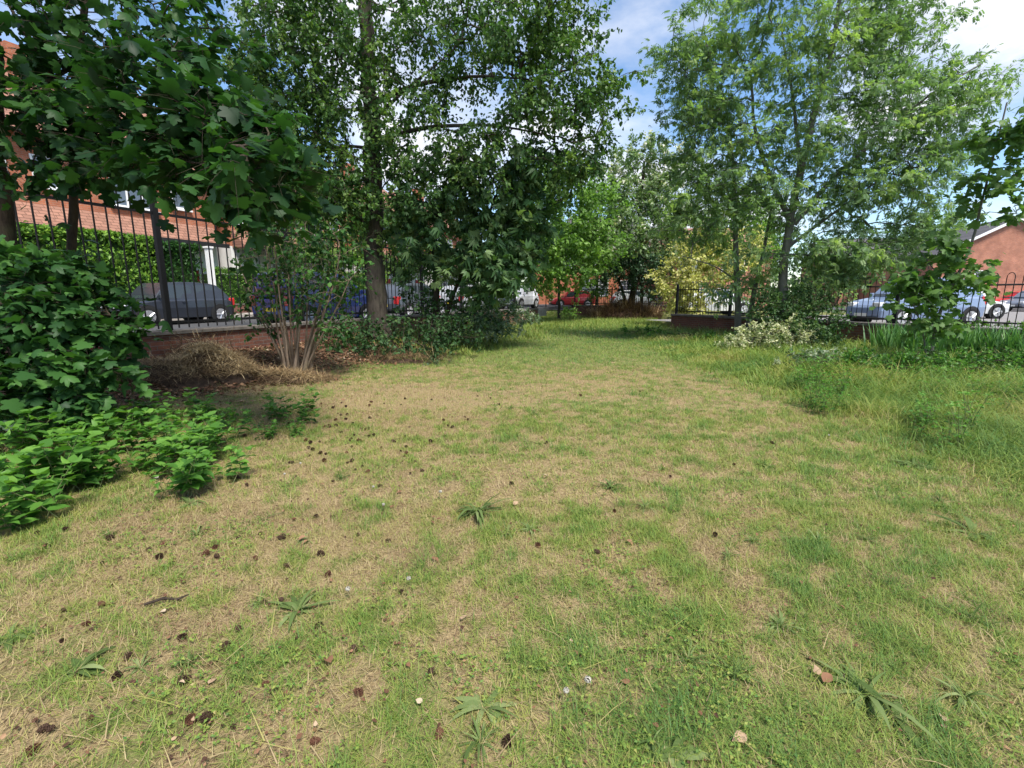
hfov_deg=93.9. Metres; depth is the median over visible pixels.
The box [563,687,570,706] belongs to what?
dandelion clock
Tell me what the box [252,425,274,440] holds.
weed plant
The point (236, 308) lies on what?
front wall
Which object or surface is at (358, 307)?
parked car
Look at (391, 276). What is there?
brick house
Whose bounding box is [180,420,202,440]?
weed plant
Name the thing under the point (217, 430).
weed plant
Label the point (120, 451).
weed plant
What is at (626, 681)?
fallen leaf
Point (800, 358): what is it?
weed plant
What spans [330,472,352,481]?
plantain
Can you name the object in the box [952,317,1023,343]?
wall top weed
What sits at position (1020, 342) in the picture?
iris clump
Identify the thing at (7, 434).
weed plant
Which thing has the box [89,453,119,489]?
weed plant
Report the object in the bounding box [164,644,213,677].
plantain
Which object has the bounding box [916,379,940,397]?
weed plant
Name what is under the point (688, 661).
plantain
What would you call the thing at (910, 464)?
plantain
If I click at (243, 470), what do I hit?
weed plant
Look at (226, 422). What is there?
weed plant
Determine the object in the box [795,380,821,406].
weed plant
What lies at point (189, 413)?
weed plant
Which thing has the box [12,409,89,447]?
weed plant
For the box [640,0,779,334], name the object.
ash tree
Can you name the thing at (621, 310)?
brush heap
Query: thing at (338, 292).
many stemmed shrub
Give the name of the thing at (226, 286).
hedge
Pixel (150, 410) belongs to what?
weed plant
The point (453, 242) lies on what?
brick house
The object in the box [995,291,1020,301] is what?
parked car
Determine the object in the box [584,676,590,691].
dandelion clock
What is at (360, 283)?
hedge
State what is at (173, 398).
weed plant
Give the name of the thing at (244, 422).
weed plant
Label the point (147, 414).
weed plant
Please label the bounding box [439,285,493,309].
parked car
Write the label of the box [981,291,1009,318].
parked car
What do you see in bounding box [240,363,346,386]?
clippings heap
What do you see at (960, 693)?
plantain
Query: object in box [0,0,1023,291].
sky
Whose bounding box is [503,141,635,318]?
broadleaf tree
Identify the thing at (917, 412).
weed plant
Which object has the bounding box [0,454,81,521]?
weed plant
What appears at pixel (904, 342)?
iris clump
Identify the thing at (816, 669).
fallen leaf
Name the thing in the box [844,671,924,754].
plantain
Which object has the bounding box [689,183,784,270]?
street tree
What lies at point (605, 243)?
street tree
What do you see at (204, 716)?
pine cone
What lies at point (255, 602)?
plantain
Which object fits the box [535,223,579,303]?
brick house
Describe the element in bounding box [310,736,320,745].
pine cone
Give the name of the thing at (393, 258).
street tree
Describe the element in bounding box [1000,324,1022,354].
iris clump
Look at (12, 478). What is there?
weed plant
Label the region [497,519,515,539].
plantain
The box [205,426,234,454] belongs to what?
weed plant
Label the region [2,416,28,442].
weed plant
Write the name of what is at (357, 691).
pine cone
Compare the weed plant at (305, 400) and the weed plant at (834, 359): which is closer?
the weed plant at (305, 400)
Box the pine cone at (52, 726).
[45,724,54,732]
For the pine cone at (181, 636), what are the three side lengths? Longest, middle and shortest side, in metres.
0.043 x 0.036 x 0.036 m
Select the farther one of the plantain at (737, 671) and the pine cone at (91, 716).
the plantain at (737, 671)
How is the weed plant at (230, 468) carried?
on the lawn at (192, 728)
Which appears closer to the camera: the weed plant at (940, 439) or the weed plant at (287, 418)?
the weed plant at (940, 439)
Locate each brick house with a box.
[0,40,229,282]
[214,189,345,273]
[322,163,423,283]
[389,189,475,286]
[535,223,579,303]
[567,218,637,304]
[636,228,773,306]
[800,238,889,305]
[859,219,1023,299]
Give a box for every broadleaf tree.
[0,44,84,409]
[190,0,658,340]
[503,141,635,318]
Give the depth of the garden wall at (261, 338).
9.58 m
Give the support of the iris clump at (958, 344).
on the lawn at (192, 728)
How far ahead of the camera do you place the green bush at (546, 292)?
35.61 m
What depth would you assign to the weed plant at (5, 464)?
3.48 m
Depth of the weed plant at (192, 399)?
5.83 m
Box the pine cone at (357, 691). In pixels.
[353,687,363,696]
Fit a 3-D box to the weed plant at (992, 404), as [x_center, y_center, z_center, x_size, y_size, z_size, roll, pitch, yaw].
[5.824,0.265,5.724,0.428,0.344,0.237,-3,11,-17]
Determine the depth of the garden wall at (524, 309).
23.91 m
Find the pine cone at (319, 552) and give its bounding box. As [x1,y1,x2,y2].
[317,549,324,555]
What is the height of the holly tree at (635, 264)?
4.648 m
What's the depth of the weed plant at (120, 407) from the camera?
4.89 m
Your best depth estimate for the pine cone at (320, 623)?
2.12 m
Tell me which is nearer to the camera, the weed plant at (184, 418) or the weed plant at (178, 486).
the weed plant at (178, 486)
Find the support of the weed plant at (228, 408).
on the lawn at (192, 728)
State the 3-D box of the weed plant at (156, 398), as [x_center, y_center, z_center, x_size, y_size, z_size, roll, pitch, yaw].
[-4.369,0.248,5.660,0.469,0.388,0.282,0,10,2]
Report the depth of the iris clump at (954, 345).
10.21 m
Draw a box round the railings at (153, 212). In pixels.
[8,172,532,329]
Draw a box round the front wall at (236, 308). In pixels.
[234,303,252,312]
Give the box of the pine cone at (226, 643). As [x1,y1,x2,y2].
[222,641,230,651]
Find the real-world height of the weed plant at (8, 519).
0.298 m
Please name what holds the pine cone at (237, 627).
on the lawn at (192, 728)
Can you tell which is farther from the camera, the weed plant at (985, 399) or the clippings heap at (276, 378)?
the clippings heap at (276, 378)
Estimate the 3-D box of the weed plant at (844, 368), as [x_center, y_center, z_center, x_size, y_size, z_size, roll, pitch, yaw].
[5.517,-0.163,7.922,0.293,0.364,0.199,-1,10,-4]
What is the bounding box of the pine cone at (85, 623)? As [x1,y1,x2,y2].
[81,620,90,625]
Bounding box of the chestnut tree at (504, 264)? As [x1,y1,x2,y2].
[368,131,566,346]
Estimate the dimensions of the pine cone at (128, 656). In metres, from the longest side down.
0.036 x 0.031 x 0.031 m
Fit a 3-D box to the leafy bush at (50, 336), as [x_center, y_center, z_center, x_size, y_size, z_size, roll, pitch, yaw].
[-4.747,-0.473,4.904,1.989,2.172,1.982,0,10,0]
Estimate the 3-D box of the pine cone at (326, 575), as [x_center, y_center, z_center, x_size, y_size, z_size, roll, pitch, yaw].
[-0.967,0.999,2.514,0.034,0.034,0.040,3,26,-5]
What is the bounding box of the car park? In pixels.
[655,310,1023,328]
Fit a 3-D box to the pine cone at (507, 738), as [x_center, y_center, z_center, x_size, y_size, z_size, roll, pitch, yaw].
[-0.015,1.177,1.576,0.039,0.037,0.046,21,18,10]
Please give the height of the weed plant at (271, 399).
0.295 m
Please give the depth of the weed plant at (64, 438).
3.56 m
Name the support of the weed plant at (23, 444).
on the lawn at (192, 728)
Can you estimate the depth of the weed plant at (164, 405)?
5.38 m
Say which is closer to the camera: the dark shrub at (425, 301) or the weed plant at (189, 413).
the weed plant at (189, 413)
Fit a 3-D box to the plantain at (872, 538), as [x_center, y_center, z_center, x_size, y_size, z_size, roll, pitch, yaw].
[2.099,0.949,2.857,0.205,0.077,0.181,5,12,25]
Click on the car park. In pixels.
(1012, 316)
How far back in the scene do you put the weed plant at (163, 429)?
4.35 m
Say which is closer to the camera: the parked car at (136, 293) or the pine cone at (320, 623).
the pine cone at (320, 623)
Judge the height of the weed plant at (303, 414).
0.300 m
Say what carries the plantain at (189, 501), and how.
on the lawn at (192, 728)
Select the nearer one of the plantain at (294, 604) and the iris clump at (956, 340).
the plantain at (294, 604)
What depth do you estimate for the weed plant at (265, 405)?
5.72 m
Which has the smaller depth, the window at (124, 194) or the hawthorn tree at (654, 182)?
the window at (124, 194)
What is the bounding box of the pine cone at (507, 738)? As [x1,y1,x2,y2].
[501,733,512,748]
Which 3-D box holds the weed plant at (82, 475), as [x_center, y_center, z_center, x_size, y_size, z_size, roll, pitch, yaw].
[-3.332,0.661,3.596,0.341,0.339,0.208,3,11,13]
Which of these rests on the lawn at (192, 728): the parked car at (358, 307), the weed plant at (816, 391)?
the weed plant at (816, 391)
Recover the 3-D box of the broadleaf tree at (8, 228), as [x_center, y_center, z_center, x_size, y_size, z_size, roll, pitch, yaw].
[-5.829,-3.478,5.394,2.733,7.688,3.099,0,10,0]
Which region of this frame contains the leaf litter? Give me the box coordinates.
[0,330,1022,767]
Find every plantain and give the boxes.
[0,621,33,654]
[60,645,115,683]
[95,529,117,540]
[121,650,159,675]
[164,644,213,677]
[178,497,207,509]
[185,521,209,542]
[242,513,279,526]
[247,589,267,610]
[268,587,339,630]
[295,529,312,546]
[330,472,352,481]
[449,688,519,732]
[454,493,510,528]
[454,711,505,767]
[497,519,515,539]
[515,522,540,535]
[599,478,630,492]
[625,719,675,763]
[631,492,658,514]
[640,734,714,767]
[669,640,721,669]
[714,652,766,690]
[718,546,739,559]
[742,532,761,544]
[759,607,808,645]
[800,652,948,753]
[807,530,830,545]
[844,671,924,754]
[849,533,880,546]
[887,458,934,471]
[910,509,1000,544]
[923,491,960,508]
[924,665,1003,719]
[949,595,1005,632]
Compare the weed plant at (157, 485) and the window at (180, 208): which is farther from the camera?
the window at (180, 208)
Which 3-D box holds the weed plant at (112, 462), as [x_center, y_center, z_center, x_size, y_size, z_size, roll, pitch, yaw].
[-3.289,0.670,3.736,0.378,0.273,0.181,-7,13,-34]
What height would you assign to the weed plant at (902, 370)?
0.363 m
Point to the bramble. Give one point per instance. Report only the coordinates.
(940, 358)
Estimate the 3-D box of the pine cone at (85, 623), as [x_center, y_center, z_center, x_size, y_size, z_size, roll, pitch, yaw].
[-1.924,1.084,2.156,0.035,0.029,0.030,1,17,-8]
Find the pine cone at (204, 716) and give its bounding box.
[199,711,213,724]
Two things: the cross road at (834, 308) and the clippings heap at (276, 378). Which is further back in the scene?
the cross road at (834, 308)
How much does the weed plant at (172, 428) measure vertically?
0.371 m
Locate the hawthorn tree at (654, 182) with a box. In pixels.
[567,128,708,304]
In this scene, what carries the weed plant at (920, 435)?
on the lawn at (192, 728)
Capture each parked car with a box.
[98,282,234,325]
[250,272,366,323]
[386,283,446,314]
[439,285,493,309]
[488,296,516,308]
[500,287,538,308]
[549,291,594,304]
[609,290,657,304]
[680,288,748,315]
[846,278,985,325]
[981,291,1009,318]
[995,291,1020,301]
[1000,291,1023,310]
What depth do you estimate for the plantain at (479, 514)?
3.22 m
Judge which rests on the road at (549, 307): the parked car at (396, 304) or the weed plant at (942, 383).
the parked car at (396, 304)
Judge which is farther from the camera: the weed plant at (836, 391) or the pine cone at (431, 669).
the weed plant at (836, 391)
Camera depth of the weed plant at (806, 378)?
7.25 m
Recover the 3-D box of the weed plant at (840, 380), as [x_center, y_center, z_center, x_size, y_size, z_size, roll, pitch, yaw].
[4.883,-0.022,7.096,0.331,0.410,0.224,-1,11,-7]
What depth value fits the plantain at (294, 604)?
2.25 m
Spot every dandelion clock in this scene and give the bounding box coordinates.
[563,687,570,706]
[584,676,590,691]
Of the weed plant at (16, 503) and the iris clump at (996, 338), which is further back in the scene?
the iris clump at (996, 338)
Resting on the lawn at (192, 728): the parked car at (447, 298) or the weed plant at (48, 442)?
the weed plant at (48, 442)
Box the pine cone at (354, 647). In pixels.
[350,644,358,653]
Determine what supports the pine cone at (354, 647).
on the lawn at (192, 728)
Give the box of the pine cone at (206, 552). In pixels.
[201,549,209,556]
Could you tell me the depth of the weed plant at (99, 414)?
4.67 m
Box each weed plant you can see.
[0,406,61,456]
[0,408,32,449]
[0,429,19,467]
[0,451,60,484]
[0,454,19,483]
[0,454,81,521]
[0,455,15,492]
[0,458,49,496]
[0,467,49,526]
[0,474,57,531]
[0,474,80,515]
[0,485,39,533]
[0,500,23,525]
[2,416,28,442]
[5,427,121,494]
[6,472,49,515]
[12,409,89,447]
[14,427,114,489]
[25,434,101,488]
[26,414,75,448]
[35,417,85,457]
[40,451,85,490]
[45,430,103,488]
[52,427,105,454]
[56,421,106,445]
[65,450,118,486]
[67,401,127,440]
[69,442,99,487]
[89,411,106,442]
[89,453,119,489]
[91,407,158,453]
[101,442,152,474]
[105,410,140,440]
[113,400,141,412]
[116,436,149,464]
[117,404,144,425]
[123,387,163,420]
[125,407,182,446]
[127,408,171,433]
[128,435,167,467]
[129,402,155,423]
[134,402,156,421]
[139,425,175,449]
[142,434,176,478]
[142,469,180,498]
[147,420,190,446]
[148,402,173,424]
[155,453,206,495]
[156,424,192,460]
[156,432,186,462]
[156,449,187,473]
[161,433,211,470]
[162,392,179,413]
[164,446,218,497]
[166,409,181,429]
[171,411,224,454]
[175,407,205,432]
[177,427,221,460]
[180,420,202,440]
[182,387,202,409]
[186,449,212,487]
[187,407,210,423]
[188,429,217,452]
[192,416,223,445]
[193,392,218,419]
[193,415,230,446]
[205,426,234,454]
[206,410,252,439]
[206,448,241,478]
[207,408,236,429]
[221,402,233,417]
[223,407,238,419]
[223,445,256,484]
[240,409,249,420]
[250,415,265,427]
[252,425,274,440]
[258,425,274,436]
[262,393,278,409]
[263,398,293,419]
[265,396,290,421]
[268,419,277,433]
[281,412,293,426]
[287,426,303,436]
[289,423,301,433]
[291,400,320,423]
[298,387,319,410]
[790,351,809,370]
[790,366,806,391]
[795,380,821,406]
[797,366,816,389]
[806,387,832,412]
[807,375,828,404]
[809,372,839,392]
[814,388,842,415]
[825,353,844,365]
[827,373,854,397]
[828,382,848,401]
[830,369,850,392]
[830,391,859,410]
[836,364,851,377]
[884,363,902,382]
[897,365,913,381]
[904,401,933,422]
[908,398,937,433]
[908,414,926,438]
[915,391,942,426]
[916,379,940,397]
[917,402,939,426]
[918,365,956,384]
[925,422,960,451]
[934,375,953,394]
[941,401,980,447]
[942,360,974,377]
[946,367,971,383]
[948,360,976,380]
[957,390,991,431]
[966,373,989,395]
[969,394,1002,408]
[986,381,1022,400]
[987,391,1016,414]
[997,367,1022,385]
[999,383,1020,400]
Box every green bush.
[535,279,562,306]
[580,278,613,304]
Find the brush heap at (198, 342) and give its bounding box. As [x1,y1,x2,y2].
[154,322,263,367]
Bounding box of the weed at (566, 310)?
[559,298,580,319]
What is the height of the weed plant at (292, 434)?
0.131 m
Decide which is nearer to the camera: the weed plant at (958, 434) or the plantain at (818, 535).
the plantain at (818, 535)
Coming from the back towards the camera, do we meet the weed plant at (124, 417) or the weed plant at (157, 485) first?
the weed plant at (124, 417)
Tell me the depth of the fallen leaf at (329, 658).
1.92 m
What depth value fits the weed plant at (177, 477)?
3.42 m
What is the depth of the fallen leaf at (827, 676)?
1.80 m
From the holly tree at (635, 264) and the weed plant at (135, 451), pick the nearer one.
the weed plant at (135, 451)
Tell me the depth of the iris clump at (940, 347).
10.40 m
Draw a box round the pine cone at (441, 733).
[434,727,443,740]
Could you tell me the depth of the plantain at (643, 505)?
3.30 m
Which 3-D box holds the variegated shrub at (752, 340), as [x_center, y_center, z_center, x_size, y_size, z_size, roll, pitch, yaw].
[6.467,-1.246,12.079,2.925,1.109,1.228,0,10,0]
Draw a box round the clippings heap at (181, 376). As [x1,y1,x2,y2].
[121,352,220,389]
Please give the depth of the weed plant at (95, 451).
3.82 m
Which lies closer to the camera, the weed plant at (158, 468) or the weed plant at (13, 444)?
the weed plant at (158, 468)
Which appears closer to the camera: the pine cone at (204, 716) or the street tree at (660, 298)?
the pine cone at (204, 716)
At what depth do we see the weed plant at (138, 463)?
3.98 m
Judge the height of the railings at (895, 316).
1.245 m
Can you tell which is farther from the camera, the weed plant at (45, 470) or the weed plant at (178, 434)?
the weed plant at (178, 434)
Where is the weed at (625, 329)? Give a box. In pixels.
[620,324,739,341]
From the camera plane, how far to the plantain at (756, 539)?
2.85 m
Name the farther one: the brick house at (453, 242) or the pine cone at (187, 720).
the brick house at (453, 242)
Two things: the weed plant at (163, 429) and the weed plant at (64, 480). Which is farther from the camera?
the weed plant at (163, 429)
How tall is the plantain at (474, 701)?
0.164 m
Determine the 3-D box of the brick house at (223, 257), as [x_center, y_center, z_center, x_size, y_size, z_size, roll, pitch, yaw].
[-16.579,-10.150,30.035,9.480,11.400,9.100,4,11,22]
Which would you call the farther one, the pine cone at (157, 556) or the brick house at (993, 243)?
the brick house at (993, 243)
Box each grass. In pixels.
[331,311,1023,491]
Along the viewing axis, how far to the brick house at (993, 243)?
41.99 m
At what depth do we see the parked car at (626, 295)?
39.60 m
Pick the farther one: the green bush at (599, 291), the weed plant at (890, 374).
the green bush at (599, 291)
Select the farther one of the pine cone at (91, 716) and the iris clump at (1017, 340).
the iris clump at (1017, 340)
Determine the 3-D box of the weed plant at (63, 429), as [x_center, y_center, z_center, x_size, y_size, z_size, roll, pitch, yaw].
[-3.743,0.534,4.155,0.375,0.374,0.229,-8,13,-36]
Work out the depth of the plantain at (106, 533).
2.94 m
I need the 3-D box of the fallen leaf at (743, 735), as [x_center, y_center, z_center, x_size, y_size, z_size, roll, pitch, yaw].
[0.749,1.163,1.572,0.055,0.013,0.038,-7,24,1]
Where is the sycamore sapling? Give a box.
[869,98,1023,358]
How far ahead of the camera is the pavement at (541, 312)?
28.02 m
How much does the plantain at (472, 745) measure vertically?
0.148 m
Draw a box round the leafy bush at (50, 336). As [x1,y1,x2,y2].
[0,233,172,436]
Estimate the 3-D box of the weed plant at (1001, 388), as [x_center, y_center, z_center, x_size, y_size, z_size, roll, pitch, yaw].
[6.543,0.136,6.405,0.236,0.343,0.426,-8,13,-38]
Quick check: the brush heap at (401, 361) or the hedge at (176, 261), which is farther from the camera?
the hedge at (176, 261)
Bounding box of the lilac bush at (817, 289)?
[733,252,885,314]
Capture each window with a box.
[28,153,57,189]
[108,177,160,212]
[170,192,192,212]
[582,279,608,295]
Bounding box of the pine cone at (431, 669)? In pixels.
[427,667,435,676]
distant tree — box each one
[699,164,780,224]
[751,219,829,287]
[837,202,934,238]
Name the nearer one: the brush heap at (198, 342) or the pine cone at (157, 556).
the pine cone at (157, 556)
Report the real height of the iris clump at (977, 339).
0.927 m
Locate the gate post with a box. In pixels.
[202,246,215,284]
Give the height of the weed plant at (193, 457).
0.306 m
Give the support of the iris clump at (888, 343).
on the lawn at (192, 728)
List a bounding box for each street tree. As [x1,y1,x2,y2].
[267,174,387,275]
[338,194,455,283]
[498,201,571,286]
[558,202,637,304]
[615,170,709,304]
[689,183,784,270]
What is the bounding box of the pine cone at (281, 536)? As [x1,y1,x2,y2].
[277,533,285,539]
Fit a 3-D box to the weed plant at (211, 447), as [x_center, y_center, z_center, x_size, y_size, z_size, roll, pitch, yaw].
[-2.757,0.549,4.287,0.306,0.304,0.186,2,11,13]
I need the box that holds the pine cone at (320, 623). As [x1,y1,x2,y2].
[315,621,323,628]
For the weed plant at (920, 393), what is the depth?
5.34 m
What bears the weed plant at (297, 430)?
on the lawn at (192, 728)
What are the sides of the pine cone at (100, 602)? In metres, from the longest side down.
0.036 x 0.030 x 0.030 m
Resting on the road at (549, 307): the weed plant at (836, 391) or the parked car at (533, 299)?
the parked car at (533, 299)
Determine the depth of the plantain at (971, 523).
2.99 m
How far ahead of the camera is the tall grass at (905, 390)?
7.18 m
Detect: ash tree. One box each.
[628,0,1023,322]
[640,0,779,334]
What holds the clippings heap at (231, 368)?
on the lawn at (192, 728)
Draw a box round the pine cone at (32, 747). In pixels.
[25,742,40,756]
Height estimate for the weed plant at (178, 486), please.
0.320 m
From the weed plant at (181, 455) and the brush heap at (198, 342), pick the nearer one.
the weed plant at (181, 455)
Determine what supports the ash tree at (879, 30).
on the lawn at (192, 728)
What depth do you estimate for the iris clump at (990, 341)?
10.03 m
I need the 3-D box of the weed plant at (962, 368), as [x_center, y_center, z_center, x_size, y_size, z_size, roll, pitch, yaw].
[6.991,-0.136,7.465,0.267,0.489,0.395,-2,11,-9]
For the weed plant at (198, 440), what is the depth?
3.93 m
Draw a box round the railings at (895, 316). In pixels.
[675,272,1023,326]
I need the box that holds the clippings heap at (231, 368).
[162,339,265,384]
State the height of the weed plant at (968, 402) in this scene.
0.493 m
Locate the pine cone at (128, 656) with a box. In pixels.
[124,651,132,661]
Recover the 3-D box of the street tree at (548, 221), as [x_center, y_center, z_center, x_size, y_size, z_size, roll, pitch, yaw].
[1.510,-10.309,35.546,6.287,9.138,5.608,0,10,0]
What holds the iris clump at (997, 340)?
on the lawn at (192, 728)
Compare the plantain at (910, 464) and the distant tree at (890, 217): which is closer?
the plantain at (910, 464)
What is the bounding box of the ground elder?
[774,345,890,370]
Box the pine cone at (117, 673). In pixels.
[111,670,122,681]
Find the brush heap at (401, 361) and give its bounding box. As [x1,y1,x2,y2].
[347,342,455,365]
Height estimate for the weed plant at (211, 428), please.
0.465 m
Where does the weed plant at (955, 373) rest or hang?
on the lawn at (192, 728)
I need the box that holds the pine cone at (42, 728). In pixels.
[36,723,49,732]
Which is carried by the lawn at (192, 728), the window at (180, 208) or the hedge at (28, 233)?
the hedge at (28, 233)
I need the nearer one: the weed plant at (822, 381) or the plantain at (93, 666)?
the plantain at (93, 666)
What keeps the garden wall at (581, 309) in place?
on the lawn at (192, 728)
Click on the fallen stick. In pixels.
(162, 598)
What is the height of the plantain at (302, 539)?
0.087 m
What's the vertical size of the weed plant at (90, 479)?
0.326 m
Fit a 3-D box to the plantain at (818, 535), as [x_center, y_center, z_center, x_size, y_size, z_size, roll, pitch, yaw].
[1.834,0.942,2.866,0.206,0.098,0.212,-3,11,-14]
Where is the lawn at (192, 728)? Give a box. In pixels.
[0,310,1023,767]
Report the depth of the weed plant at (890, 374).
7.47 m
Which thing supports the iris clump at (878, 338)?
on the lawn at (192, 728)
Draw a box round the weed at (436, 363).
[423,355,453,365]
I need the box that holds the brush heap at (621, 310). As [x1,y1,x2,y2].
[580,290,668,319]
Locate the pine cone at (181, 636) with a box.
[177,633,187,641]
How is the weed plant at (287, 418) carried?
on the lawn at (192, 728)
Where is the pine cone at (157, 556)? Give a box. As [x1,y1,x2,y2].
[155,553,162,559]
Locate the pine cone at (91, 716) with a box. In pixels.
[85,714,93,720]
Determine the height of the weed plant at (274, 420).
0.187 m
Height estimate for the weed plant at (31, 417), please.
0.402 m
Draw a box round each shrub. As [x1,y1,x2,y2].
[225,204,378,373]
[315,307,484,363]
[392,283,507,347]
[418,298,543,345]
[644,220,773,322]
[712,313,825,350]
[736,282,857,348]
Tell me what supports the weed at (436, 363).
on the lawn at (192, 728)
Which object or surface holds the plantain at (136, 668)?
on the lawn at (192, 728)
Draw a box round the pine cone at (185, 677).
[177,674,191,686]
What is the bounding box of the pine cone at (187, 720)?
[184,713,196,724]
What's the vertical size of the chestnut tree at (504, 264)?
5.457 m
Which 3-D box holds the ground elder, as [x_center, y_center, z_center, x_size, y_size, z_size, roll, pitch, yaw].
[6.297,-0.414,9.181,1.947,0.658,1.620,-5,12,-26]
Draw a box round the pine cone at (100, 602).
[97,600,105,606]
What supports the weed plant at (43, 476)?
on the lawn at (192, 728)
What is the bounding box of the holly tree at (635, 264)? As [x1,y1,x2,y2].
[594,243,674,315]
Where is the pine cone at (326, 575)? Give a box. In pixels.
[324,570,330,577]
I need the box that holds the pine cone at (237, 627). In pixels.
[234,625,241,631]
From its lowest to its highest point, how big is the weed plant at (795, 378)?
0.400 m
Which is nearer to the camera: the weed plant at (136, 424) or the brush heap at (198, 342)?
the weed plant at (136, 424)
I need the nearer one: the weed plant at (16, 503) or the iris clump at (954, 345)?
the weed plant at (16, 503)
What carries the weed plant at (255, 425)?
on the lawn at (192, 728)
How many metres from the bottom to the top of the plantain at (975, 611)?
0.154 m
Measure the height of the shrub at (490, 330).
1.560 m
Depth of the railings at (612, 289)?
33.62 m
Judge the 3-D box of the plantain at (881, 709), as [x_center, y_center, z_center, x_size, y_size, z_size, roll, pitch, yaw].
[1.273,1.230,1.745,0.456,0.264,0.551,5,11,25]
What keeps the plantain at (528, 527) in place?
on the lawn at (192, 728)
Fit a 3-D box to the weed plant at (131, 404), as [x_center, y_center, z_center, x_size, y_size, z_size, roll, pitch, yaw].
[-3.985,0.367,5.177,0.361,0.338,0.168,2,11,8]
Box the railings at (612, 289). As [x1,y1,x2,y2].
[574,287,671,304]
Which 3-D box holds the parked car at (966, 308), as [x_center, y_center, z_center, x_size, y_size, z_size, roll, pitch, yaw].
[14.580,-2.957,17.351,4.240,1.730,1.960,-1,11,-8]
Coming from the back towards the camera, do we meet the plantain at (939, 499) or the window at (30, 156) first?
the window at (30, 156)
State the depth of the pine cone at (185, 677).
1.81 m
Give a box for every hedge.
[16,220,158,298]
[151,240,202,282]
[199,266,282,303]
[292,269,388,295]
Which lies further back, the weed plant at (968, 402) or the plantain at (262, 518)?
the weed plant at (968, 402)
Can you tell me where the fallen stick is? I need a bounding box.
[144,594,188,605]
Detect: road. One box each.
[132,304,572,331]
[552,307,1023,309]
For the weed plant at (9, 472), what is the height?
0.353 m
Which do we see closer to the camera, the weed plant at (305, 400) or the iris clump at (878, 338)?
the weed plant at (305, 400)
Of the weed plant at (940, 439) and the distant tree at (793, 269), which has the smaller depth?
the weed plant at (940, 439)
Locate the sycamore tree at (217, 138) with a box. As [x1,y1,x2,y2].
[0,0,345,276]
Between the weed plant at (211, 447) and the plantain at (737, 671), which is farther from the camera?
the weed plant at (211, 447)
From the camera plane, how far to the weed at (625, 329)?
16.42 m
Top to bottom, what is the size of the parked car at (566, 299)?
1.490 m
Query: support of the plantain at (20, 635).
on the lawn at (192, 728)
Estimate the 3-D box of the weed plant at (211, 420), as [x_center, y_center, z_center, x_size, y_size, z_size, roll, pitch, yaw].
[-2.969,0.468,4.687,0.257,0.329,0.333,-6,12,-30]
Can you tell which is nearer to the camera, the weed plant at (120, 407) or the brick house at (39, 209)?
the weed plant at (120, 407)
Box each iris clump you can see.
[863,321,899,349]
[870,323,905,353]
[878,321,918,347]
[884,320,918,351]
[891,327,969,353]
[893,327,918,350]
[899,326,932,354]
[918,327,953,352]
[937,322,979,350]
[944,324,990,353]
[946,323,989,357]
[963,322,990,354]
[964,321,1015,356]
[976,325,1006,349]
[980,324,1023,355]
[984,323,1023,354]
[989,322,1023,353]
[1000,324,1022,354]
[1015,325,1023,352]
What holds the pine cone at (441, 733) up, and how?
on the lawn at (192, 728)
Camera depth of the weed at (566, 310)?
26.52 m
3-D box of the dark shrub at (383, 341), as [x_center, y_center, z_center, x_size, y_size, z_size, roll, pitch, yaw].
[-2.618,-1.152,11.196,3.988,1.279,2.056,0,10,0]
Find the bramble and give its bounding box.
[823,342,1023,378]
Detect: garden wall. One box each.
[90,309,507,360]
[508,308,527,324]
[529,308,538,321]
[573,305,673,315]
[670,314,1023,346]
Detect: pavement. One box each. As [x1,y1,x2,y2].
[161,312,252,320]
[538,309,546,315]
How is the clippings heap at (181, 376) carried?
on the lawn at (192, 728)
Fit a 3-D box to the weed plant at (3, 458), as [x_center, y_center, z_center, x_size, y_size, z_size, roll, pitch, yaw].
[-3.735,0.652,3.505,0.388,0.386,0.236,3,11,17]
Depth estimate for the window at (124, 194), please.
20.51 m
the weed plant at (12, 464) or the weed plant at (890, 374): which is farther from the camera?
the weed plant at (890, 374)
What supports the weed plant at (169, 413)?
on the lawn at (192, 728)
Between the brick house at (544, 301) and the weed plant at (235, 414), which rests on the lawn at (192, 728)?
the weed plant at (235, 414)
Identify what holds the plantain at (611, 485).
on the lawn at (192, 728)
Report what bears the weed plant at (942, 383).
on the lawn at (192, 728)
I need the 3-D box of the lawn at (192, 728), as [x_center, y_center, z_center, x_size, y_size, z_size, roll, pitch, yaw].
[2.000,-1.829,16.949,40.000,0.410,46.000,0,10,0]
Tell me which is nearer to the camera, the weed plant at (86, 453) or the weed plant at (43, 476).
the weed plant at (43, 476)
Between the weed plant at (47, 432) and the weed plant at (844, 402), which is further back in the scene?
the weed plant at (844, 402)
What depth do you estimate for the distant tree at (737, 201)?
61.17 m
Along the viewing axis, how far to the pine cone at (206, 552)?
2.69 m
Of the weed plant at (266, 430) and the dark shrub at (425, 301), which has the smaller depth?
the weed plant at (266, 430)
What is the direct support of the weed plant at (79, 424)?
on the lawn at (192, 728)
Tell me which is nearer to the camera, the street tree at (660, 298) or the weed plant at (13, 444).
the weed plant at (13, 444)
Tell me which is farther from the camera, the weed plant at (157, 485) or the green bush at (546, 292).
the green bush at (546, 292)
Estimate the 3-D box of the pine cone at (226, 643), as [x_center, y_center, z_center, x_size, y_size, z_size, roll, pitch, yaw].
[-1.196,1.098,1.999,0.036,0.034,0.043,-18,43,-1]
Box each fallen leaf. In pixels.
[324,655,332,662]
[622,678,629,683]
[732,730,746,742]
[813,665,821,673]
[821,672,832,682]
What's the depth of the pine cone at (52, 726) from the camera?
1.60 m
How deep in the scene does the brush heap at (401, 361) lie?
10.58 m

